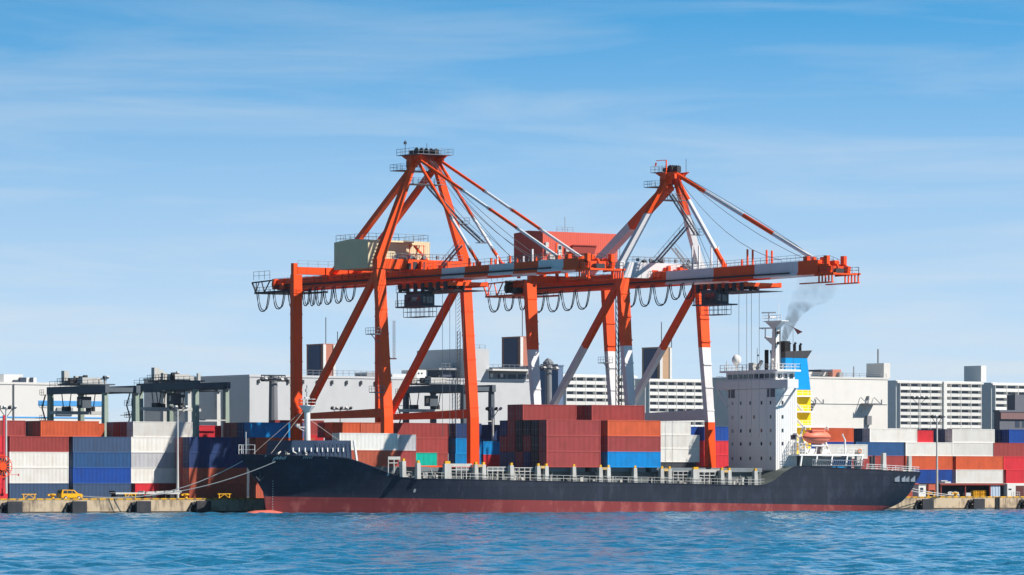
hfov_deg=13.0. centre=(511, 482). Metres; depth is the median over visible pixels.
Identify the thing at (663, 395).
apartment block
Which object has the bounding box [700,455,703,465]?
door
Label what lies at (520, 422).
door
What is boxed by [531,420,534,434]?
door
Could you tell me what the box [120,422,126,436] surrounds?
shipping container
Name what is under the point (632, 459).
shipping container
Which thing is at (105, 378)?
light mast
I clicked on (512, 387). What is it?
warehouse
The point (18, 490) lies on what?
shipping container
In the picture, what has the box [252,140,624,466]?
container crane
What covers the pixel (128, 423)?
door
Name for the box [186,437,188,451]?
door
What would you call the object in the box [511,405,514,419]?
door
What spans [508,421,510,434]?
door
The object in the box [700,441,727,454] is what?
shipping container
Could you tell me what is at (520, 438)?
door
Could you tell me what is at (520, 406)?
door
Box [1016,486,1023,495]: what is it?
doorway
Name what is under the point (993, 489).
storage shed
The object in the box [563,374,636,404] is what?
apartment block
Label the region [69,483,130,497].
shipping container
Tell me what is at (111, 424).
door
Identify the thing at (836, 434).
shipping container
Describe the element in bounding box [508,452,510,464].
door
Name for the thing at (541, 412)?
shipping container
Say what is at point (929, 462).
shipping container
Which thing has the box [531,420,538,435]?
shipping container
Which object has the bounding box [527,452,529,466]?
door
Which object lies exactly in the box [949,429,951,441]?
door
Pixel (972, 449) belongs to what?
shipping container
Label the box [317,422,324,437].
shipping container
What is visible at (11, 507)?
quay fender
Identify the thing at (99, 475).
shipping container
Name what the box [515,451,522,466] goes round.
shipping container
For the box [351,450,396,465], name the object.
shipping container
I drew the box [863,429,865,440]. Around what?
door
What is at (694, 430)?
shipping container
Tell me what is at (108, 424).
door
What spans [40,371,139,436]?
yard crane
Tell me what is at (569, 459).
shipping container
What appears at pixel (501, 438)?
door
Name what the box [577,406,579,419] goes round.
door
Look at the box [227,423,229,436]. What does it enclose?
door
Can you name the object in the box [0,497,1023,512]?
quay wall
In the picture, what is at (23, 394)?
warehouse
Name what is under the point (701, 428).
door
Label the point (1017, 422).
window
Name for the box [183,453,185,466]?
door
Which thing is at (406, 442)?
shipping container
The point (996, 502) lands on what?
quay ladder
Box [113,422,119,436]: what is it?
shipping container
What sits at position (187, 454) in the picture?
door
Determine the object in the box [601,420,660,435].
shipping container
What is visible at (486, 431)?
shipping container
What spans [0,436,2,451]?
shipping container
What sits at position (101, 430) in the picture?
shipping container
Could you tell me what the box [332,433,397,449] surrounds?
shipping container
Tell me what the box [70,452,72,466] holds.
door
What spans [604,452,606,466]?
door
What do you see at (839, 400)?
warehouse
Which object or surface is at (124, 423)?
door
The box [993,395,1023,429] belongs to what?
office block
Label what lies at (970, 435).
shipping container
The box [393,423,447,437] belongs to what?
shipping container
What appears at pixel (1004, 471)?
door
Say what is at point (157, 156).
sky
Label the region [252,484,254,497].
door
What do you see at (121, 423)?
door
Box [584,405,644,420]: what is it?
shipping container
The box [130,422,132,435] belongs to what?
door
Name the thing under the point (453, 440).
door
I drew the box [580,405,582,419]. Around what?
door
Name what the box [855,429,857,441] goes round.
door
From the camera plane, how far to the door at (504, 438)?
826.94 m
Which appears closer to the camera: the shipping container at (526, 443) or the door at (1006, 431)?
the shipping container at (526, 443)
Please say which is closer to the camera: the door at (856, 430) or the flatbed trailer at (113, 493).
the flatbed trailer at (113, 493)
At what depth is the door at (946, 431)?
959.15 m
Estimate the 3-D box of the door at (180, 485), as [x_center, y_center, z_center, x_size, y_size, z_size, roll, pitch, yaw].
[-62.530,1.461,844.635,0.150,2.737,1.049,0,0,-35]
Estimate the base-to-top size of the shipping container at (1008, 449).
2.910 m
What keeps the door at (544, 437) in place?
in the shipping container at (569, 443)
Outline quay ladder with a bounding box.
[995,497,997,508]
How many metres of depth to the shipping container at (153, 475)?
844.60 m
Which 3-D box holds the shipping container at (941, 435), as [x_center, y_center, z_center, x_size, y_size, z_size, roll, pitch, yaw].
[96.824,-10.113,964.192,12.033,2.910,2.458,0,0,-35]
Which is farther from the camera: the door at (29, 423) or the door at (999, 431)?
the door at (999, 431)
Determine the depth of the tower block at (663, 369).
2741.34 m
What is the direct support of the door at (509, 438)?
in the shipping container at (510, 443)
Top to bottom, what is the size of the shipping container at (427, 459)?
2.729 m
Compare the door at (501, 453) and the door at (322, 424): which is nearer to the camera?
the door at (501, 453)
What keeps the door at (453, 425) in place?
in the shipping container at (457, 430)
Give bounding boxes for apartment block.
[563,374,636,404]
[634,379,703,426]
[888,366,985,428]
[981,383,1023,428]
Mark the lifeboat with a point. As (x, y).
(816, 436)
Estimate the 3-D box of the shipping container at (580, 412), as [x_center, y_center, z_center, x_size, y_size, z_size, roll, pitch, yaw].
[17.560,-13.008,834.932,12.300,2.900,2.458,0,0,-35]
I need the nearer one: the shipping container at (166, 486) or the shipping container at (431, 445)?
the shipping container at (166, 486)
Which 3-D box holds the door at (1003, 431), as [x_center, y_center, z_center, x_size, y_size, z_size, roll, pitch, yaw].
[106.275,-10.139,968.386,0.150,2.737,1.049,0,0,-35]
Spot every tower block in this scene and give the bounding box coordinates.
[306,317,337,375]
[501,311,527,366]
[642,322,671,378]
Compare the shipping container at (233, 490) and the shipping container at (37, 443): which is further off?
the shipping container at (233, 490)
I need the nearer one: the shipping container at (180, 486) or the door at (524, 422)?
the door at (524, 422)
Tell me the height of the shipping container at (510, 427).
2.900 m
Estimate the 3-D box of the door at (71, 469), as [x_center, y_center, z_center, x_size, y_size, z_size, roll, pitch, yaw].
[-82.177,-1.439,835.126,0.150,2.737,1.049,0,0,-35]
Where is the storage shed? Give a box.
[918,480,1005,495]
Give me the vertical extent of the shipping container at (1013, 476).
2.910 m
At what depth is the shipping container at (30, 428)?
833.63 m
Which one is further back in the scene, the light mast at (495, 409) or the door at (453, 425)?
the light mast at (495, 409)
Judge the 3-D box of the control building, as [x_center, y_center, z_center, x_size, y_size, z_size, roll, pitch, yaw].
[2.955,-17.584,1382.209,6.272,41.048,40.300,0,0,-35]
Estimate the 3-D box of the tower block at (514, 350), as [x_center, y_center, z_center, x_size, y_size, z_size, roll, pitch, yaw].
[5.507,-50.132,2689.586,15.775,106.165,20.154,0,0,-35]
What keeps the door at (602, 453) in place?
in the shipping container at (632, 459)
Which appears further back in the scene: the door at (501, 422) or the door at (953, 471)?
the door at (953, 471)
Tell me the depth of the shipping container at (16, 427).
827.80 m
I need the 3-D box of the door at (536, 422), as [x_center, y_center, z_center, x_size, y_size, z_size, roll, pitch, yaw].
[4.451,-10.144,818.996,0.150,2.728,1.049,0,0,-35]
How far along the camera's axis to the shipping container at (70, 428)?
833.93 m
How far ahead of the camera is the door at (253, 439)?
853.40 m
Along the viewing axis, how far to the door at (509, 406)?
825.93 m
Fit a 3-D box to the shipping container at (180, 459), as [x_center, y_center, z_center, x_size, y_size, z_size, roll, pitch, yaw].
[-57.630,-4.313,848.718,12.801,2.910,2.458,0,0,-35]
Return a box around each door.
[28,422,30,435]
[31,421,33,435]
[37,421,39,434]
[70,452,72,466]
[70,468,72,482]
[107,422,109,436]
[110,422,112,436]
[116,423,118,435]
[120,422,122,436]
[123,422,125,436]
[127,422,129,435]
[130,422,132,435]
[179,437,181,451]
[179,453,181,466]
[179,469,181,481]
[179,484,181,497]
[183,438,185,451]
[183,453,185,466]
[183,468,185,482]
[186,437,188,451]
[186,453,188,466]
[186,468,188,482]
[224,423,226,436]
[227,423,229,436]
[231,423,233,436]
[234,423,236,436]
[240,423,243,436]
[247,423,250,436]
[249,438,251,451]
[249,484,251,497]
[252,438,254,451]
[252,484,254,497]
[318,423,320,436]
[321,423,323,436]
[325,423,327,436]
[328,423,330,436]
[449,424,451,437]
[449,439,451,451]
[452,424,454,437]
[452,439,454,451]
[452,454,454,463]
[500,421,502,435]
[500,436,502,450]
[500,452,502,466]
[503,421,506,434]
[503,436,506,450]
[503,452,506,466]
[508,405,510,419]
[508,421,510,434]
[508,436,510,450]
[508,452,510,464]
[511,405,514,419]
[511,421,514,434]
[511,436,514,450]
[511,452,514,465]
[516,405,518,419]
[516,420,518,434]
[516,436,518,450]
[516,452,518,466]
[519,405,521,419]
[519,420,521,434]
[519,436,521,450]
[519,452,521,466]
[523,421,526,434]
[523,436,526,450]
[523,452,526,465]
[527,420,529,434]
[527,436,529,450]
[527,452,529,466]
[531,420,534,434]
[531,436,534,450]
[531,452,534,466]
[535,420,537,434]
[535,436,537,450]
[535,452,537,465]
[539,420,542,434]
[539,436,542,450]
[539,452,542,465]
[543,420,545,434]
[543,436,545,449]
[543,452,545,465]
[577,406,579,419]
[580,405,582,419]
[584,406,587,419]
[588,405,590,419]
[601,421,603,434]
[601,436,603,450]
[601,452,603,466]
[604,421,606,434]
[604,436,606,450]
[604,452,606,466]
[700,427,703,439]
[700,441,702,453]
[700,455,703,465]
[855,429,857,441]
[858,429,861,441]
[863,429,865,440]
[866,429,868,440]
[933,429,935,441]
[938,429,940,441]
[941,429,943,441]
[945,430,948,441]
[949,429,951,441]
[952,456,955,468]
[952,470,955,482]
[995,430,997,441]
[998,430,1000,441]
[1002,430,1004,441]
[1003,470,1005,481]
[1005,430,1008,441]
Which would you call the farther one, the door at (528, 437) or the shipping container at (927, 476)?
the shipping container at (927, 476)
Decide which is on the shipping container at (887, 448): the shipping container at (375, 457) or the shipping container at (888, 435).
the shipping container at (888, 435)
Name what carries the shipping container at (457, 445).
on the shipping container at (457, 458)
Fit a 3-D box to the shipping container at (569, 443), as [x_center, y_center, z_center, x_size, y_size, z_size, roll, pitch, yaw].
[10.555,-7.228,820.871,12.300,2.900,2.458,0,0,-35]
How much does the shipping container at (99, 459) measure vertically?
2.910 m
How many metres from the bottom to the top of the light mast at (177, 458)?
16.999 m
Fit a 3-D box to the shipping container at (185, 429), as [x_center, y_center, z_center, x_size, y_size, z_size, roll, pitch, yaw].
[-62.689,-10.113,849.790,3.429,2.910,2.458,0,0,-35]
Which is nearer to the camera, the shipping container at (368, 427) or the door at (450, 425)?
the shipping container at (368, 427)
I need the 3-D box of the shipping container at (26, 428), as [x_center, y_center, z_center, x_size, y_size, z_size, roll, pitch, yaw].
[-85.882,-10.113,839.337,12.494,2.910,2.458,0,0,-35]
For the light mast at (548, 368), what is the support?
on the ground
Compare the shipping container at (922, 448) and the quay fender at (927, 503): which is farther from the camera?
the shipping container at (922, 448)
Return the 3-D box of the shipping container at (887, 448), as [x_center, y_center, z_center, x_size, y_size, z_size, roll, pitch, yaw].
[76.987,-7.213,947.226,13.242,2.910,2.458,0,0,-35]
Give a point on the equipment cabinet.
(930, 487)
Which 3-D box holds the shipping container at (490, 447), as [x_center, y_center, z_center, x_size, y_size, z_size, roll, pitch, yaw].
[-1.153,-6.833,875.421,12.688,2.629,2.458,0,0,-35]
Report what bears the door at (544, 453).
in the shipping container at (569, 459)
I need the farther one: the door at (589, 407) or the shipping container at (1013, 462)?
the shipping container at (1013, 462)
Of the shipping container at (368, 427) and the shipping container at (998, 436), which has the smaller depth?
the shipping container at (368, 427)
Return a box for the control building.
[489,358,563,404]
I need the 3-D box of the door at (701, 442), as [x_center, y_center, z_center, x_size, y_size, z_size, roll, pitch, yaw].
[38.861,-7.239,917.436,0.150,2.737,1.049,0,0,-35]
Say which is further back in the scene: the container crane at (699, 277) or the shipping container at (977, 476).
the shipping container at (977, 476)
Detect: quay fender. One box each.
[0,501,22,512]
[63,501,86,512]
[127,501,150,512]
[188,501,210,511]
[914,499,933,508]
[965,499,984,508]
[1017,499,1023,508]
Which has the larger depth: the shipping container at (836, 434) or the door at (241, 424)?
the shipping container at (836, 434)
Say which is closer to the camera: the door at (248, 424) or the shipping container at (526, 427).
the shipping container at (526, 427)
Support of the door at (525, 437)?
in the shipping container at (526, 443)
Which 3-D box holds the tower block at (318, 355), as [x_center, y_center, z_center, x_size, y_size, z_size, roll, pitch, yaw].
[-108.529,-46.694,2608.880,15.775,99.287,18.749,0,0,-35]
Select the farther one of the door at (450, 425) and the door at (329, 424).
the door at (450, 425)
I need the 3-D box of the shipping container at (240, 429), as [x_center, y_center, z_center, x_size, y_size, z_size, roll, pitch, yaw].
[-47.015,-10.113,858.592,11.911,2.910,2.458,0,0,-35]
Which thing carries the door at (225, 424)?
in the shipping container at (227, 429)
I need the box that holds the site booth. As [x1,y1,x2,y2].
[912,484,926,496]
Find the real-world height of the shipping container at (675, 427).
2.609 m
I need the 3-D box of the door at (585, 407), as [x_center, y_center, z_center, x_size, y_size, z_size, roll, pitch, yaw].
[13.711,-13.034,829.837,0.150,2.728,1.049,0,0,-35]
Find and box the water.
[0,508,1023,574]
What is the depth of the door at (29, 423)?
834.04 m
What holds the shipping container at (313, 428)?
on the shipping container at (314, 436)
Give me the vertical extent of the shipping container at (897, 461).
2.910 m
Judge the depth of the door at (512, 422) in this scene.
825.02 m
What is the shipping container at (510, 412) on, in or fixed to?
on the shipping container at (510, 427)
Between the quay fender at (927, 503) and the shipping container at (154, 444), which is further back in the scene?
the quay fender at (927, 503)
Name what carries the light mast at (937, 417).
on the ground
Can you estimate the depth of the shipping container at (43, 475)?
830.47 m
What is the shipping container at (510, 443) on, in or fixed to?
on the shipping container at (510, 457)
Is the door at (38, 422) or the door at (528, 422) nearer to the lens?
the door at (528, 422)
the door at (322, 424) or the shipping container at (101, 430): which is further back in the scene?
the door at (322, 424)
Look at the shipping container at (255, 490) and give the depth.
853.46 m
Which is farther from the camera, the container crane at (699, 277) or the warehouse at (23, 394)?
the warehouse at (23, 394)
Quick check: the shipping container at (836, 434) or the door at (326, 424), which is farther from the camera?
the shipping container at (836, 434)
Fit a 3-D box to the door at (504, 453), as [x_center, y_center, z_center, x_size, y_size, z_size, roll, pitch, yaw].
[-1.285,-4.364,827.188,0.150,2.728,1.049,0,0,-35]
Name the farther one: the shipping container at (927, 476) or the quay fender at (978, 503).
the shipping container at (927, 476)
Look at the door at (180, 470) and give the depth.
844.69 m
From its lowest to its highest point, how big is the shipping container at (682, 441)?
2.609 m
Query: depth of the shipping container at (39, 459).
830.47 m
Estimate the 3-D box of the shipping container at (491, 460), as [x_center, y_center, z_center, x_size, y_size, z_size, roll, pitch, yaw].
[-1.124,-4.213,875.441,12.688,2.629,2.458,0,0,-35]
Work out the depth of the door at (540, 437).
817.51 m
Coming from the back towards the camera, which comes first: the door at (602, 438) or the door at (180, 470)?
the door at (180, 470)
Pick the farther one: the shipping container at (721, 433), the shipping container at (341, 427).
the shipping container at (721, 433)
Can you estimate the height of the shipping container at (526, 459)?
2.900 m
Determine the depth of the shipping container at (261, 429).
854.21 m
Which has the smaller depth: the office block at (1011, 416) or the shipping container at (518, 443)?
the shipping container at (518, 443)
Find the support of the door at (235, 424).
in the shipping container at (233, 429)
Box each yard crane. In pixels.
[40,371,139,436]
[124,370,221,425]
[128,367,229,436]
[395,373,495,424]
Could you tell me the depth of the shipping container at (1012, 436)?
968.12 m
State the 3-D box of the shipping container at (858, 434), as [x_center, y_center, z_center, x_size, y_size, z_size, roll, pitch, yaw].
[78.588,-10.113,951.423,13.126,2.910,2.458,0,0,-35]
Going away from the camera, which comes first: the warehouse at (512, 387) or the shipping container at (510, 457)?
the shipping container at (510, 457)
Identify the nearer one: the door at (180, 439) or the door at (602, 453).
the door at (602, 453)
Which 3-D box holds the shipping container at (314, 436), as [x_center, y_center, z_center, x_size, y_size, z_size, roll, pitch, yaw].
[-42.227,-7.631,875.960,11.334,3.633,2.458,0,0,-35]
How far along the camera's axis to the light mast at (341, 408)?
891.99 m
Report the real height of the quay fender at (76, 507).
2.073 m
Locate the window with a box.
[1015,420,1019,426]
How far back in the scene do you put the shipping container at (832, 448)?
915.09 m
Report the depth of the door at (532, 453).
819.70 m
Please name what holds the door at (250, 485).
in the shipping container at (255, 490)
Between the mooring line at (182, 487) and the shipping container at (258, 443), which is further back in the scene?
the shipping container at (258, 443)
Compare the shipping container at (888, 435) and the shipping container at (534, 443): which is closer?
the shipping container at (534, 443)
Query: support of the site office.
on the ground
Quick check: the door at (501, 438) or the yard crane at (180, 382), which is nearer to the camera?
the door at (501, 438)
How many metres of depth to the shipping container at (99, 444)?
837.85 m
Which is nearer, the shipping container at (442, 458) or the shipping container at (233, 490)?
the shipping container at (233, 490)
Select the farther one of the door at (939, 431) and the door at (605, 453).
the door at (939, 431)
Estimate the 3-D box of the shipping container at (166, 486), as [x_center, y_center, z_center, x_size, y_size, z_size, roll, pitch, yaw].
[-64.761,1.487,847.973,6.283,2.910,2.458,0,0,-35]
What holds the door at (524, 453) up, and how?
in the shipping container at (526, 459)
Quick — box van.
[57,490,82,497]
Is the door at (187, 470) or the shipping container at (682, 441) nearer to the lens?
the door at (187, 470)
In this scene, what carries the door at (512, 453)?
in the shipping container at (510, 457)
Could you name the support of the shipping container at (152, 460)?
on the shipping container at (153, 475)
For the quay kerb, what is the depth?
799.62 m
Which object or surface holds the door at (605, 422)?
in the shipping container at (628, 428)
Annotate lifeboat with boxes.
[802,430,830,443]
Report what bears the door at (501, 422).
in the shipping container at (503, 427)
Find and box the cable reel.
[0,415,18,498]
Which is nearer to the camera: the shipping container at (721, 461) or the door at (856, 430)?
the shipping container at (721, 461)
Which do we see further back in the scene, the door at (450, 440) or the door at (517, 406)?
the door at (450, 440)
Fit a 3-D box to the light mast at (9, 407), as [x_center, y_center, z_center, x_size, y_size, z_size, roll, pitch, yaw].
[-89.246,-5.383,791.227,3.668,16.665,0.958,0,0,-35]
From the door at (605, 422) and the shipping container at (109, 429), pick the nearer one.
the door at (605, 422)
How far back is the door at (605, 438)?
824.92 m
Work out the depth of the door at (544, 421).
816.91 m
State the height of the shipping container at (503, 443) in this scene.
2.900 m
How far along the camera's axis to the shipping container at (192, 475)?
845.22 m
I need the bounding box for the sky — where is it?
[0,0,1023,421]
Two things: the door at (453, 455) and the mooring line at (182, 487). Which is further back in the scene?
the door at (453, 455)
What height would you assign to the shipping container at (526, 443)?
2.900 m
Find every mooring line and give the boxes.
[82,462,274,497]
[91,461,241,498]
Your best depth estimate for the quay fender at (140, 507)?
795.25 m
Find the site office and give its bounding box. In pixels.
[1003,484,1023,495]
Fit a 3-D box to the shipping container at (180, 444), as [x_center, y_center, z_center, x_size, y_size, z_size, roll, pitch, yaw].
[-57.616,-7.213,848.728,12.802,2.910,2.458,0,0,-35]
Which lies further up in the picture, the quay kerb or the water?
the quay kerb
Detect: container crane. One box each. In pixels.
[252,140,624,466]
[483,160,860,467]
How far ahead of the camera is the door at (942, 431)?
960.21 m
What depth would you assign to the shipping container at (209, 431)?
879.64 m
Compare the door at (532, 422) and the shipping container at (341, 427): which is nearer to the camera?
the door at (532, 422)
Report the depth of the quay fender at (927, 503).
899.59 m
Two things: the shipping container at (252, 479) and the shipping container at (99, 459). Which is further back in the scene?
the shipping container at (252, 479)
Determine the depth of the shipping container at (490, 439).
888.72 m
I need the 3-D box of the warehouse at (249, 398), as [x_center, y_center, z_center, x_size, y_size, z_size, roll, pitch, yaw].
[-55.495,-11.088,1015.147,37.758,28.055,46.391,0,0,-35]
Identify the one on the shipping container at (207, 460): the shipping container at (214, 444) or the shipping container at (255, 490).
the shipping container at (214, 444)
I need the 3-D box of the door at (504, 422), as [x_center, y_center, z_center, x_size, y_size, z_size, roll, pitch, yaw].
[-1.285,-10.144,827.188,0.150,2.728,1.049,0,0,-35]
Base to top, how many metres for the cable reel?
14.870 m
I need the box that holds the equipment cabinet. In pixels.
[926,484,934,494]
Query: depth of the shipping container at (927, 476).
954.70 m
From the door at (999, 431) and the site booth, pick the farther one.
the door at (999, 431)
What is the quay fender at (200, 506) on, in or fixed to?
attached to the quay wall
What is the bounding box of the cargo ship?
[238,304,920,512]
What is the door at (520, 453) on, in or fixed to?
in the shipping container at (518, 459)
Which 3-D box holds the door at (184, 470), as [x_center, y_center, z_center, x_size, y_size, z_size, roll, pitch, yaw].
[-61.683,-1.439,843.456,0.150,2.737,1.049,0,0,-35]
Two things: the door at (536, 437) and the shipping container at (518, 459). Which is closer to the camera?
the door at (536, 437)
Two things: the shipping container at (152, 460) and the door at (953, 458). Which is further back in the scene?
the door at (953, 458)
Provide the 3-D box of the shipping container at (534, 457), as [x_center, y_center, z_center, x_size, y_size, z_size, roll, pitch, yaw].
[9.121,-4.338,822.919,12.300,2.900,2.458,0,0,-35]
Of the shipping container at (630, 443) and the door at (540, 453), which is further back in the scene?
the shipping container at (630, 443)
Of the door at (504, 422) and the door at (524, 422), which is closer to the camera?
the door at (524, 422)
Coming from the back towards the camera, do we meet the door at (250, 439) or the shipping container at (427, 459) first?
the shipping container at (427, 459)
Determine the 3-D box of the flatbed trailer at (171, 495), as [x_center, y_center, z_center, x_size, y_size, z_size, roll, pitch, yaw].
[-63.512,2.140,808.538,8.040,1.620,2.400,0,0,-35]
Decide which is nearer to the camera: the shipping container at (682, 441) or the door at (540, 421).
the door at (540, 421)
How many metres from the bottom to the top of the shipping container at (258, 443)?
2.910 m
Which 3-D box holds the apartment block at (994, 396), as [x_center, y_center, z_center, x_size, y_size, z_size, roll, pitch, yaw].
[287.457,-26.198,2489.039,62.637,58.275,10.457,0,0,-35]
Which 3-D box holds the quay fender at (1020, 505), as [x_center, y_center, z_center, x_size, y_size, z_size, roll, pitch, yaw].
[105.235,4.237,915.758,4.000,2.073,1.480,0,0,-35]
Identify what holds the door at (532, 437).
in the shipping container at (534, 443)
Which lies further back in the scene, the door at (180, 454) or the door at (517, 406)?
the door at (180, 454)
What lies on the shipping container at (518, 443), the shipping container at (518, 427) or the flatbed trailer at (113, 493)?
the shipping container at (518, 427)
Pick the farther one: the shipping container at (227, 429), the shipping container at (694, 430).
the shipping container at (694, 430)
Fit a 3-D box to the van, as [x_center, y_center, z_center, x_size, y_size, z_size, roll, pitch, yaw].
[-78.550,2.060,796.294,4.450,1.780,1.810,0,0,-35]
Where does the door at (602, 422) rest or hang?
in the shipping container at (628, 428)
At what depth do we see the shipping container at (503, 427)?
827.59 m
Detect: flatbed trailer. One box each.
[109,491,145,497]
[138,490,181,497]
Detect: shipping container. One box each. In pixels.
[0,420,25,435]
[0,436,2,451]
[7,436,68,451]
[7,452,68,467]
[7,467,68,482]
[7,483,68,498]
[26,421,27,435]
[28,421,33,435]
[34,421,98,436]
[69,436,130,451]
[69,452,130,467]
[69,468,130,482]
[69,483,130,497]
[99,424,104,436]
[107,422,112,436]
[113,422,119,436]
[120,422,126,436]
[127,421,176,436]
[131,437,175,452]
[131,452,175,467]
[131,468,175,482]
[131,483,158,497]
[159,483,175,497]
[176,437,182,451]
[176,452,182,467]
[179,422,192,436]
[179,468,182,482]
[179,483,182,497]
[182,483,246,497]
[183,437,246,452]
[183,452,246,467]
[183,468,246,482]
[199,425,220,436]
[224,423,230,436]
[231,423,236,436]
[237,422,243,436]
[244,422,302,437]
[249,437,314,452]
[249,471,257,482]
[249,483,263,497]
[269,420,323,434]
[303,435,323,439]
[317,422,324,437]
[325,422,359,436]
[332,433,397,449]
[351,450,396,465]
[360,422,380,432]
[374,451,415,466]
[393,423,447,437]
[397,435,415,450]
[416,438,447,452]
[416,453,436,465]
[437,453,447,465]
[448,453,480,463]
[449,423,481,437]
[449,438,480,452]
[481,425,499,438]
[481,439,499,440]
[481,441,499,454]
[481,455,499,466]
[500,420,506,435]
[500,436,506,451]
[500,452,506,466]
[507,404,514,419]
[507,420,514,435]
[507,436,514,451]
[507,452,514,466]
[515,404,576,419]
[515,420,522,435]
[515,436,522,451]
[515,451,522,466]
[523,420,530,435]
[523,436,530,451]
[523,451,530,466]
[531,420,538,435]
[531,436,538,450]
[531,451,538,466]
[539,420,600,435]
[539,435,600,451]
[539,451,600,466]
[577,405,583,419]
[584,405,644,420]
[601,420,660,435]
[601,436,660,451]
[601,452,660,466]
[661,421,690,434]
[661,435,699,448]
[661,448,699,461]
[691,427,697,434]
[698,427,727,440]
[698,455,727,467]
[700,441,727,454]
[811,428,853,441]
[811,442,853,448]
[815,444,867,458]
[854,442,903,455]
[855,428,861,441]
[860,456,903,469]
[862,428,916,441]
[904,442,952,455]
[904,456,952,469]
[905,469,951,482]
[917,430,932,441]
[929,429,935,441]
[938,429,944,441]
[945,429,994,442]
[952,443,992,455]
[952,456,1002,469]
[952,470,1002,482]
[993,443,1023,455]
[995,430,1001,442]
[1002,429,1023,442]
[1003,456,1023,469]
[1003,470,1023,482]
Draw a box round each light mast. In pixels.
[0,405,16,493]
[102,376,108,383]
[169,405,187,497]
[260,375,287,419]
[330,406,351,421]
[485,407,502,440]
[540,364,558,404]
[910,396,929,428]
[930,415,945,495]
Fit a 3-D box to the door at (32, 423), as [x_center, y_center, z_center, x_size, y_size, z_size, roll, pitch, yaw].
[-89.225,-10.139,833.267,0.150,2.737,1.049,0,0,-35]
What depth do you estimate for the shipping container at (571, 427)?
819.58 m
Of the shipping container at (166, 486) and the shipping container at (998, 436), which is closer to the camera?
the shipping container at (166, 486)
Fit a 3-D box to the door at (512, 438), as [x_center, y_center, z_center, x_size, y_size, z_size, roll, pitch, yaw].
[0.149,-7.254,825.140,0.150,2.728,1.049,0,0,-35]
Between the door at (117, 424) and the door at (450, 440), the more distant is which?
the door at (450, 440)
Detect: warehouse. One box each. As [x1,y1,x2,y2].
[0,374,107,423]
[143,370,392,495]
[373,294,530,424]
[712,349,889,427]
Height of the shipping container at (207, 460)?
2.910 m
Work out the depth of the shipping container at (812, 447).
939.34 m
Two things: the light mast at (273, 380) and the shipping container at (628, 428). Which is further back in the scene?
the light mast at (273, 380)
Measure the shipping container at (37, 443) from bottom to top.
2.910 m
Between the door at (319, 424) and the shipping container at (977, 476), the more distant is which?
the shipping container at (977, 476)
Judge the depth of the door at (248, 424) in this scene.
852.67 m
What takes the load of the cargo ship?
on the water
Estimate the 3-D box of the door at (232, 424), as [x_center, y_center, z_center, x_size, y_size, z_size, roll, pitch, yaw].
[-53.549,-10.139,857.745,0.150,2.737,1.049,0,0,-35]
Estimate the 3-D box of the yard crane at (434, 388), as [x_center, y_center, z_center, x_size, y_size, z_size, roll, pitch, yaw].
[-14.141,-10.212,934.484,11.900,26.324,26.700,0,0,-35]
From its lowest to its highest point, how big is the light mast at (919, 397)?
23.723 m
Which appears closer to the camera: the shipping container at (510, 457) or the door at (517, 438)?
the door at (517, 438)
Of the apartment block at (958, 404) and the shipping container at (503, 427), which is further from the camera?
the apartment block at (958, 404)
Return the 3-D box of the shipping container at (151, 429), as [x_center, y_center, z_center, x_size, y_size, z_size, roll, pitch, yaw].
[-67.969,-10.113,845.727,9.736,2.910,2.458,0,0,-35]
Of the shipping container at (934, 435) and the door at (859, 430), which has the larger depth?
the shipping container at (934, 435)
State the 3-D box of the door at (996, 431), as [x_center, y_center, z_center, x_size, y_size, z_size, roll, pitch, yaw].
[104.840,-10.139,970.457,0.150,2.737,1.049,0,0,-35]
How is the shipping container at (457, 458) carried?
on the shipping container
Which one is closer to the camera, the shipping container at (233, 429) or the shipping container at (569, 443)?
the shipping container at (569, 443)
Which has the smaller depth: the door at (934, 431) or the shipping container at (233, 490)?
the shipping container at (233, 490)
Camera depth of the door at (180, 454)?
844.69 m
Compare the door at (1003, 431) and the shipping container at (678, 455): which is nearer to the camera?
the shipping container at (678, 455)
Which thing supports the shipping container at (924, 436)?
on the shipping container at (922, 448)
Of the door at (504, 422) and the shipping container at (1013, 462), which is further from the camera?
the shipping container at (1013, 462)
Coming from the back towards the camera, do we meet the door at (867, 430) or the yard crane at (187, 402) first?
the door at (867, 430)
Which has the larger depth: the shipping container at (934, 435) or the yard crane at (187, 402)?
the shipping container at (934, 435)
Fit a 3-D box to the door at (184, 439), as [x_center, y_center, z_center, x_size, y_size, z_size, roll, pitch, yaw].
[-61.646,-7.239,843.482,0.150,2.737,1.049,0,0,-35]
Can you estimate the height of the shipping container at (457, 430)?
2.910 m
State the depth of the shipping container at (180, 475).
844.61 m
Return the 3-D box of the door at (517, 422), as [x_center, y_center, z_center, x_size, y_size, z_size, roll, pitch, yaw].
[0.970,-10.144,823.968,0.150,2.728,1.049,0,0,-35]
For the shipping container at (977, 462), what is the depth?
961.85 m
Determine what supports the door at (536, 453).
in the shipping container at (534, 457)
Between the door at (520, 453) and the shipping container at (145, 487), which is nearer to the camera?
the door at (520, 453)
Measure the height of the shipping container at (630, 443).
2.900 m
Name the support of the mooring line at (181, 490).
attached to the cargo ship
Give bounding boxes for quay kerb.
[0,496,1023,499]
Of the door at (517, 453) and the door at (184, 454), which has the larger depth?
the door at (184, 454)
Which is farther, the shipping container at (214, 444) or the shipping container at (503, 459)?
the shipping container at (214, 444)
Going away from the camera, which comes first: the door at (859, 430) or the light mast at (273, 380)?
the light mast at (273, 380)
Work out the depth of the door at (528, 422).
821.11 m

